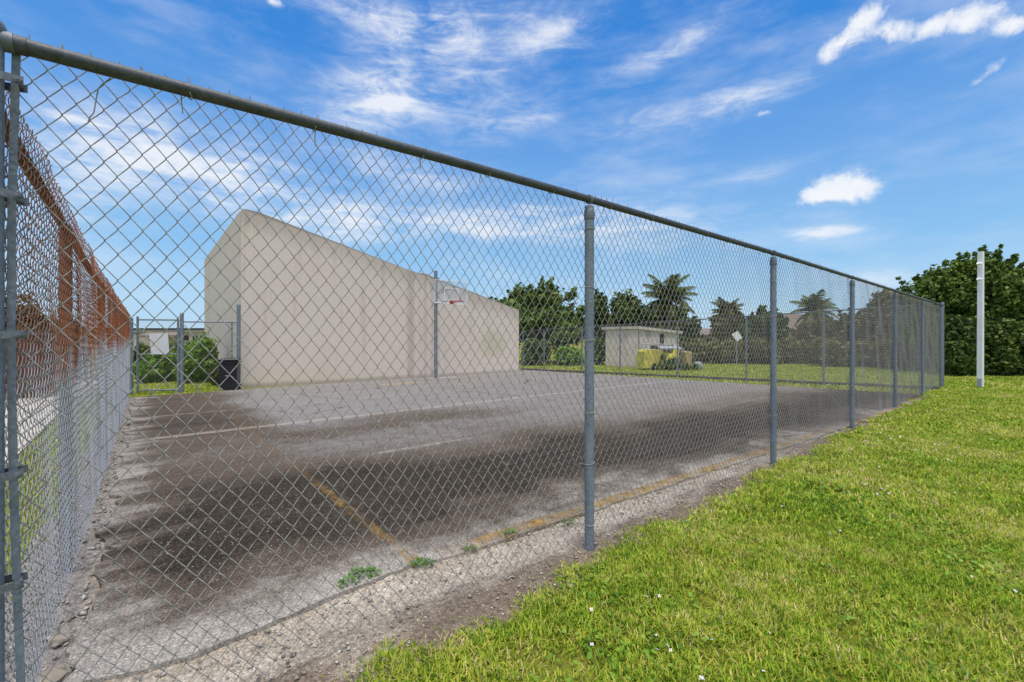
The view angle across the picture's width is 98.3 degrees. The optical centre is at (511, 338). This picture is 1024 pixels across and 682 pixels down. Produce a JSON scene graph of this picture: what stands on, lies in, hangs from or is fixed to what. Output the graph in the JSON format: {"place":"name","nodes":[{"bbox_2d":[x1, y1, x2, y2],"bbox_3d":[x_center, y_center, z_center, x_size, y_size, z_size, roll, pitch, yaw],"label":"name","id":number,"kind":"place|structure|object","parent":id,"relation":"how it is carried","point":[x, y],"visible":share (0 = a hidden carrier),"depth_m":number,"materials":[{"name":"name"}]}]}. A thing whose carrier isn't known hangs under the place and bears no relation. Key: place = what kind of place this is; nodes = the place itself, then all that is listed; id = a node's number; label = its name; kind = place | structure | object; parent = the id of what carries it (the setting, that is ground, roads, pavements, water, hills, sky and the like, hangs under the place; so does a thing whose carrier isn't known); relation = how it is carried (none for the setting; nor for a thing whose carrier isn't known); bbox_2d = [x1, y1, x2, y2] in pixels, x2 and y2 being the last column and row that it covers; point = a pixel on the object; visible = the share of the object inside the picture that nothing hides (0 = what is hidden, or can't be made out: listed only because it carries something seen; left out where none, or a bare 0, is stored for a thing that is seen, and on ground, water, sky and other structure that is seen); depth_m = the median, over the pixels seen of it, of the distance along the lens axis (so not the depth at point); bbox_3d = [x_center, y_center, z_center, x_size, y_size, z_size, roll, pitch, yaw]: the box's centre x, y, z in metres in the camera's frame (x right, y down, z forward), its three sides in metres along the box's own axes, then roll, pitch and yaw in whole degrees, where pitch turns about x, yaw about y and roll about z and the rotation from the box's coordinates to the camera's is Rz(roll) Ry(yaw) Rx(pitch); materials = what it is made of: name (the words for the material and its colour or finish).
{"place":"outdoors","nodes":[
{"label":"outdoors","id":0,"kind":"place"},
{"bbox_2d":[82,328,203,354],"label":"long building","id":1,"kind":"structure","parent":0,"point":[195,332],"depth_m":41.85,"materials":[{"name":"beige concrete"}]},
{"bbox_2d":[63,370,932,681],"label":"court pavement","id":2,"kind":"structure","parent":0,"point":[127,482],"depth_m":4.81,"materials":[{"name":"grey asphalt"}]},
{"bbox_2d":[217,358,241,389],"bbox_3d":[-8.270,1.039,12.981,0.510,0.922,0.606,0,0,-22],"label":"wheelie bin","id":3,"kind":"object","parent":2,"relation":"on","point":[229,365],"visible":0.8,"depth_m":12.77,"materials":[{"name":"black plastic"}]},
{"bbox_2d":[336,575,360,586],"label":"weed","id":4,"kind":"object","parent":2,"relation":"on","point":[352,578],"visible":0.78,"depth_m":2.71,"materials":[{"name":"green plant"}]},
{"bbox_2d":[348,566,381,578],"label":"weed","id":5,"kind":"object","parent":2,"relation":"on","point":[370,568],"visible":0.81,"depth_m":2.82,"materials":[{"name":"green plant"}]},
{"bbox_2d":[429,376,459,378],"bbox_3d":[-2.590,1.497,16.823,1.240,0.012,0.600,0,0,-40],"label":"concrete pad","id":6,"kind":"object","parent":2,"relation":"on","point":[444,377],"visible":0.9,"depth_m":16.85,"materials":[{"name":"grey concrete"}]},
{"bbox_2d":[434,271,466,377],"bbox_3d":[-2.276,-0.490,15.952,1.298,4.080,1.428,0,0,0],"label":"basketball hoop","id":7,"kind":"object","parent":2,"relation":"on","point":[436,303],"visible":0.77,"depth_m":16.53,"materials":[{"name":"white paint"}]},
{"bbox_2d":[462,542,477,550],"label":"weed","id":8,"kind":"object","parent":2,"relation":"on","point":[467,548],"visible":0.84,"depth_m":3.15,"materials":[{"name":"green plant"}]},
{"bbox_2d":[501,528,516,534],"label":"weed","id":9,"kind":"object","parent":2,"relation":"on","point":[513,529],"visible":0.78,"depth_m":3.42,"materials":[{"name":"green plant"}]},
{"bbox_2d":[0,0,1023,327],"label":"sky","id":10,"kind":"structure","parent":0,"point":[878,141],"materials":[{"name":"blue"}]},
{"bbox_2d":[5,339,1023,681],"bbox_3d":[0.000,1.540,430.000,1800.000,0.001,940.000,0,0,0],"label":"lawn ground","id":11,"kind":"structure","parent":0,"point":[705,597],"depth_m":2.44,"materials":[{"name":"green plant"}]},
{"bbox_2d":[5,332,57,398],"bbox_3d":[-14.825,0.710,9.355,7.720,1.740,0.180,0,0,-40],"label":"board fence","id":12,"kind":"object","parent":11,"relation":"on","point":[18,344],"visible":0.14,"depth_m":11.38,"materials":[{"name":"brown wood"}]},
{"bbox_2d":[5,381,93,462],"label":"footpath","id":13,"kind":"structure","parent":11,"relation":"on","point":[21,431],"depth_m":8.54,"materials":[{"name":"concrete"}]},
{"bbox_2d":[5,288,93,378],"bbox_3d":[-18.671,-0.358,16.481,5.173,3.894,2.059,0,0,0],"label":"hedge","id":14,"kind":"object","parent":11,"relation":"on","point":[21,318],"visible":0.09,"depth_m":16.43,"materials":[{"name":"green plant"}]},
{"bbox_2d":[5,91,129,681],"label":"chain link fence","id":15,"kind":"object","parent":11,"relation":"on","point":[116,344],"visible":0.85,"depth_m":2.47,"materials":[{"name":"metal"}]},
{"bbox_2d":[5,398,133,681],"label":"dirt strip","id":16,"kind":"object","parent":11,"relation":"on","point":[74,602],"visible":0.27,"depth_m":2.79,"materials":[{"name":"gravel"}]},
{"bbox_2d":[29,664,71,681],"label":"concrete lump","id":17,"kind":"object","parent":16,"relation":"on","point":[58,672],"visible":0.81,"depth_m":1.96,"materials":[{"name":"grey concrete"}]},
{"bbox_2d":[49,634,69,647],"bbox_3d":[-2.271,1.510,2.217,0.094,0.043,0.062,0,0,-22],"label":"concrete lump","id":18,"kind":"object","parent":16,"relation":"on","point":[62,639],"visible":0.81,"depth_m":2.20,"materials":[{"name":"grey concrete"}]},
{"bbox_2d":[94,509,102,513],"bbox_3d":[-3.613,1.522,3.880,0.093,0.042,0.059,0,0,0],"label":"concrete lump","id":19,"kind":"object","parent":16,"relation":"on","point":[98,511],"visible":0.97,"depth_m":3.86,"materials":[{"name":"grey concrete"}]},
{"bbox_2d":[5,391,927,681],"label":"pebbles","id":20,"kind":"object","parent":16,"relation":"on","point":[85,611],"visible":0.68,"depth_m":2.73,"materials":[{"name":"grey gravel"}]},
{"bbox_2d":[130,318,137,394],"bbox_3d":[-10.306,0.501,12.071,0.068,2.098,0.274,0,0,-13],"label":"fence post","id":21,"kind":"object","parent":11,"relation":"on","point":[131,355],"visible":0.71,"depth_m":11.94,"materials":[{"name":"grey metal"}]},
{"bbox_2d":[133,340,150,362],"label":"garden bush","id":22,"kind":"object","parent":11,"relation":"on","point":[143,349],"visible":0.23,"depth_m":18.73,"materials":[{"name":"green plant"}]},
{"bbox_2d":[133,350,179,382],"bbox_3d":[-12.501,0.966,15.654,1.864,1.256,1.724,0,0,39],"label":"garden bush","id":23,"kind":"object","parent":11,"relation":"on","point":[161,372],"visible":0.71,"depth_m":15.14,"materials":[{"name":"green plant"}]},
{"bbox_2d":[169,340,179,352],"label":"garden bush","id":24,"kind":"object","parent":11,"relation":"on","point":[175,346],"visible":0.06,"depth_m":18.48,"materials":[{"name":"green plant"}]},
{"bbox_2d":[171,331,218,382],"bbox_3d":[-10.807,0.667,15.294,1.212,1.834,1.507,0,0,0],"label":"garden bush","id":25,"kind":"object","parent":11,"relation":"on","point":[198,359],"visible":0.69,"depth_m":14.89,"materials":[{"name":"green plant"}]},
{"bbox_2d":[180,304,240,392],"bbox_3d":[-8.771,0.250,12.918,1.489,2.600,0.112,0,0,-43],"label":"fence panel","id":26,"kind":"object","parent":11,"relation":"on","point":[238,348],"visible":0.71,"depth_m":12.85,"materials":[{"name":"metal"}]},
{"bbox_2d":[136,316,180,393],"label":"chain link gate","id":27,"kind":"structure","parent":26,"relation":"attached to","point":[137,356],"depth_m":12.28,"materials":[{"name":"metal"}]},
{"bbox_2d":[149,333,168,353],"bbox_3d":[-9.780,0.149,12.275,0.503,0.595,0.013,0,0,-11],"label":"blank sign","id":28,"kind":"object","parent":27,"relation":"attached to","point":[162,343],"visible":0.77,"depth_m":12.27,"materials":[{"name":"white metal"}]},
{"bbox_2d":[202,359,219,384],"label":"garden bush","id":29,"kind":"object","parent":11,"relation":"on","point":[210,363],"visible":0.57,"depth_m":14.18,"materials":[{"name":"green plant"}]},
{"bbox_2d":[204,209,518,387],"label":"handball wall","id":30,"kind":"structure","parent":11,"relation":"on","point":[230,294],"depth_m":15.60,"materials":[{"name":"beige paint"}]},
{"bbox_2d":[0,20,943,681],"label":"chain link fence","id":31,"kind":"object","parent":11,"relation":"on","point":[12,196],"visible":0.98,"depth_m":2.22,"materials":[{"name":"metal"}]},
{"bbox_2d":[104,404,913,681],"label":"gravel strip","id":32,"kind":"object","parent":11,"relation":"on","point":[481,596],"visible":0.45,"depth_m":2.53,"materials":[{"name":"gravel"}]},
{"bbox_2d":[407,556,435,566],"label":"weed","id":33,"kind":"object","parent":32,"relation":"on","point":[424,561],"visible":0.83,"depth_m":2.94,"materials":[{"name":"green plant"}]},
{"bbox_2d":[560,518,577,525],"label":"weed","id":34,"kind":"object","parent":32,"relation":"on","point":[569,521],"visible":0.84,"depth_m":3.60,"materials":[{"name":"green plant"}]},
{"bbox_2d":[519,337,551,365],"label":"shrub","id":35,"kind":"object","parent":11,"relation":"on","point":[531,352],"visible":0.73,"depth_m":24.51,"materials":[{"name":"green plant"}]},
{"bbox_2d":[489,276,594,362],"bbox_3d":[1.461,-1.129,27.767,7.094,5.539,5.840,0,0,0],"label":"broadleaf tree","id":36,"kind":"object","parent":11,"relation":"on","point":[539,308],"visible":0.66,"depth_m":26.23,"materials":[{"name":"green plant"}]},
{"bbox_2d":[553,346,584,364],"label":"shrub","id":37,"kind":"object","parent":11,"relation":"on","point":[570,355],"visible":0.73,"depth_m":24.52,"materials":[{"name":"green plant"}]},
{"bbox_2d":[594,335,605,364],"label":"shrub","id":38,"kind":"object","parent":11,"relation":"on","point":[599,348],"visible":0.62,"depth_m":25.17,"materials":[{"name":"green plant"}]},
{"bbox_2d":[584,289,617,341],"bbox_3d":[6.015,-0.926,29.884,2.358,5.131,2.201,0,0,-43],"label":"broadleaf tree","id":39,"kind":"object","parent":11,"relation":"on","point":[603,310],"visible":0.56,"depth_m":29.43,"materials":[{"name":"green plant"}]},
{"bbox_2d":[608,288,658,327],"bbox_3d":[8.915,-1.032,32.784,3.720,5.345,3.398,0,0,0],"label":"broadleaf tree","id":40,"kind":"object","parent":11,"relation":"on","point":[627,309],"visible":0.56,"depth_m":32.08,"materials":[{"name":"green plant"}]},
{"bbox_2d":[601,326,682,367],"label":"shed","id":41,"kind":"structure","parent":11,"relation":"on","point":[630,341],"depth_m":23.83,"materials":[{"name":"metal"}]},
{"bbox_2d":[636,343,702,369],"bbox_3d":[7.731,0.868,21.579,3.155,1.276,0.870,0,0,-10],"label":"utility vehicle","id":42,"kind":"object","parent":11,"relation":"on","point":[672,351],"visible":0.56,"depth_m":21.29,"materials":[{"name":"yellow paint"}]},
{"bbox_2d":[641,273,698,329],"bbox_3d":[10.948,-1.524,31.020,3.913,6.214,4.005,0,0,27],"label":"palm tree","id":43,"kind":"object","parent":11,"relation":"on","point":[677,290],"visible":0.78,"depth_m":30.61,"materials":[{"name":"green plant"}]},
{"bbox_2d":[648,302,705,346],"bbox_3d":[12.537,-0.630,34.857,5.188,4.540,4.313,0,0,0],"label":"broadleaf tree","id":44,"kind":"object","parent":11,"relation":"on","point":[691,336],"visible":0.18,"depth_m":33.99,"materials":[{"name":"green plant"}]},
{"bbox_2d":[655,351,699,370],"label":"weed clump","id":45,"kind":"object","parent":11,"relation":"on","point":[671,363],"visible":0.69,"depth_m":20.83,"materials":[{"name":"green plant"}]},
{"bbox_2d":[679,335,764,363],"bbox_3d":[12.719,0.674,27.084,4.997,1.840,2.772,0,0,0],"label":"hedge","id":46,"kind":"object","parent":11,"relation":"on","point":[703,356],"visible":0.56,"depth_m":26.51,"materials":[{"name":"green plant"}]},
{"bbox_2d":[708,297,743,320],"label":"palm tree","id":47,"kind":"object","parent":11,"relation":"on","point":[719,306],"visible":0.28,"depth_m":36.90,"materials":[{"name":"green plant"}]},
{"bbox_2d":[520,303,937,387],"bbox_3d":[6.447,0.285,17.041,14.575,2.630,0.096,0,0,34],"label":"chain link fence","id":48,"kind":"object","parent":11,"relation":"on","point":[745,324],"visible":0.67,"depth_m":16.43,"materials":[{"name":"metal"}]},
{"bbox_2d":[708,302,751,341],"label":"broadleaf tree","id":49,"kind":"object","parent":11,"relation":"on","point":[726,321],"visible":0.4,"depth_m":35.19,"materials":[{"name":"green plant"}]},
{"bbox_2d":[521,368,939,389],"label":"kerb","id":50,"kind":"structure","parent":11,"relation":"on","point":[778,380],"depth_m":16.19,"materials":[{"name":"grey concrete"}]},
{"bbox_2d":[732,331,741,364],"bbox_3d":[12.457,0.541,24.510,0.580,1.918,0.090,0,0,0],"label":"sign","id":51,"kind":"object","parent":11,"relation":"on","point":[737,335],"visible":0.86,"depth_m":24.49,"materials":[{"name":"metal"}]},
{"bbox_2d":[736,305,789,339],"bbox_3d":[17.549,-0.389,30.977,3.215,4.058,3.680,0,0,34],"label":"broadleaf tree","id":52,"kind":"object","parent":11,"relation":"on","point":[760,323],"visible":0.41,"depth_m":30.49,"materials":[{"name":"green plant"}]},
{"bbox_2d":[529,436,1023,681],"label":"clover","id":53,"kind":"object","parent":11,"relation":"on","point":[646,651],"visible":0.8,"depth_m":2.83,"materials":[{"name":"green plant"}]},
{"bbox_2d":[743,334,830,363],"bbox_3d":[16.580,0.671,26.442,5.734,1.847,2.819,0,0,0],"label":"hedge","id":54,"kind":"object","parent":11,"relation":"on","point":[782,348],"visible":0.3,"depth_m":26.11,"materials":[{"name":"green plant"}]},
{"bbox_2d":[784,314,821,340],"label":"bungalow","id":55,"kind":"object","parent":11,"relation":"on","point":[794,319],"depth_m":50.01,"materials":[{"name":"brown tile"}]},
{"bbox_2d":[590,432,1023,679],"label":"lawn flowers","id":56,"kind":"object","parent":11,"relation":"on","point":[702,677],"visible":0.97,"depth_m":2.59,"materials":[{"name":"white plant"}]},
{"bbox_2d":[789,317,838,341],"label":"broadleaf tree","id":57,"kind":"object","parent":11,"relation":"on","point":[806,327],"visible":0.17,"depth_m":31.59,"materials":[{"name":"green plant"}]},
{"bbox_2d":[790,289,838,324],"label":"palm tree","id":58,"kind":"object","parent":11,"relation":"on","point":[818,308],"visible":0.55,"depth_m":33.63,"materials":[{"name":"green plant"}]},
{"bbox_2d":[825,307,866,342],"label":"broadleaf tree","id":59,"kind":"object","parent":11,"relation":"on","point":[847,332],"visible":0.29,"depth_m":26.89,"materials":[{"name":"green plant"}]},
{"bbox_2d":[808,337,887,366],"bbox_3d":[19.020,0.751,23.906,5.238,1.688,2.494,0,0,0],"label":"hedge","id":60,"kind":"object","parent":11,"relation":"on","point":[844,355],"visible":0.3,"depth_m":23.48,"materials":[{"name":"green plant"}]},
{"bbox_2d":[857,289,904,341],"bbox_3d":[20.823,-0.566,24.184,3.707,4.413,3.216,0,0,-22],"label":"broadleaf tree","id":61,"kind":"object","parent":11,"relation":"on","point":[876,320],"visible":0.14,"depth_m":23.97,"materials":[{"name":"green plant"}]},
{"bbox_2d":[868,336,936,368],"bbox_3d":[20.253,0.596,22.032,4.020,1.995,2.631,0,0,0],"label":"hedge","id":62,"kind":"object","parent":11,"relation":"on","point":[888,348],"visible":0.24,"depth_m":21.73,"materials":[{"name":"green plant"}]},
{"bbox_2d":[889,255,997,371],"bbox_3d":[19.438,-1.018,19.888,3.965,5.316,3.964,0,0,0],"label":"dense tree","id":63,"kind":"object","parent":11,"relation":"on","point":[948,293],"visible":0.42,"depth_m":19.16,"materials":[{"name":"green plant"}]},
{"bbox_2d":[934,313,990,375],"bbox_3d":[18.229,0.261,17.891,1.618,2.633,1.365,0,0,0],"label":"shrub","id":64,"kind":"object","parent":11,"relation":"on","point":[960,346],"visible":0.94,"depth_m":17.59,"materials":[{"name":"green plant"}]},
{"bbox_2d":[935,244,1023,323],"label":"dense tree","id":65,"kind":"object","parent":11,"relation":"on","point":[1004,294],"visible":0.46,"depth_m":18.42,"materials":[{"name":"green plant"}]},
{"bbox_2d":[976,251,983,386],"bbox_3d":[14.409,-0.540,13.648,0.297,4.280,0.133,0,0,-24],"label":"utility post","id":66,"kind":"object","parent":11,"relation":"on","point":[980,317],"visible":0.89,"depth_m":13.64,"materials":[{"name":"white paint"}]},
{"bbox_2d":[972,318,1023,375],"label":"shrub","id":67,"kind":"object","parent":11,"relation":"on","point":[1001,358],"visible":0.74,"depth_m":17.62,"materials":[{"name":"green plant"}]},
{"bbox_2d":[1010,315,1023,373],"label":"shrub","id":68,"kind":"object","parent":11,"relation":"on","point":[1020,344],"visible":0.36,"depth_m":17.68,"materials":[{"name":"green plant"}]},
{"bbox_2d":[679,328,717,345],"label":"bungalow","id":69,"kind":"object","parent":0,"point":[711,339],"visible":0.07,"depth_m":46.00,"materials":[{"name":"white paint"}]}
]}

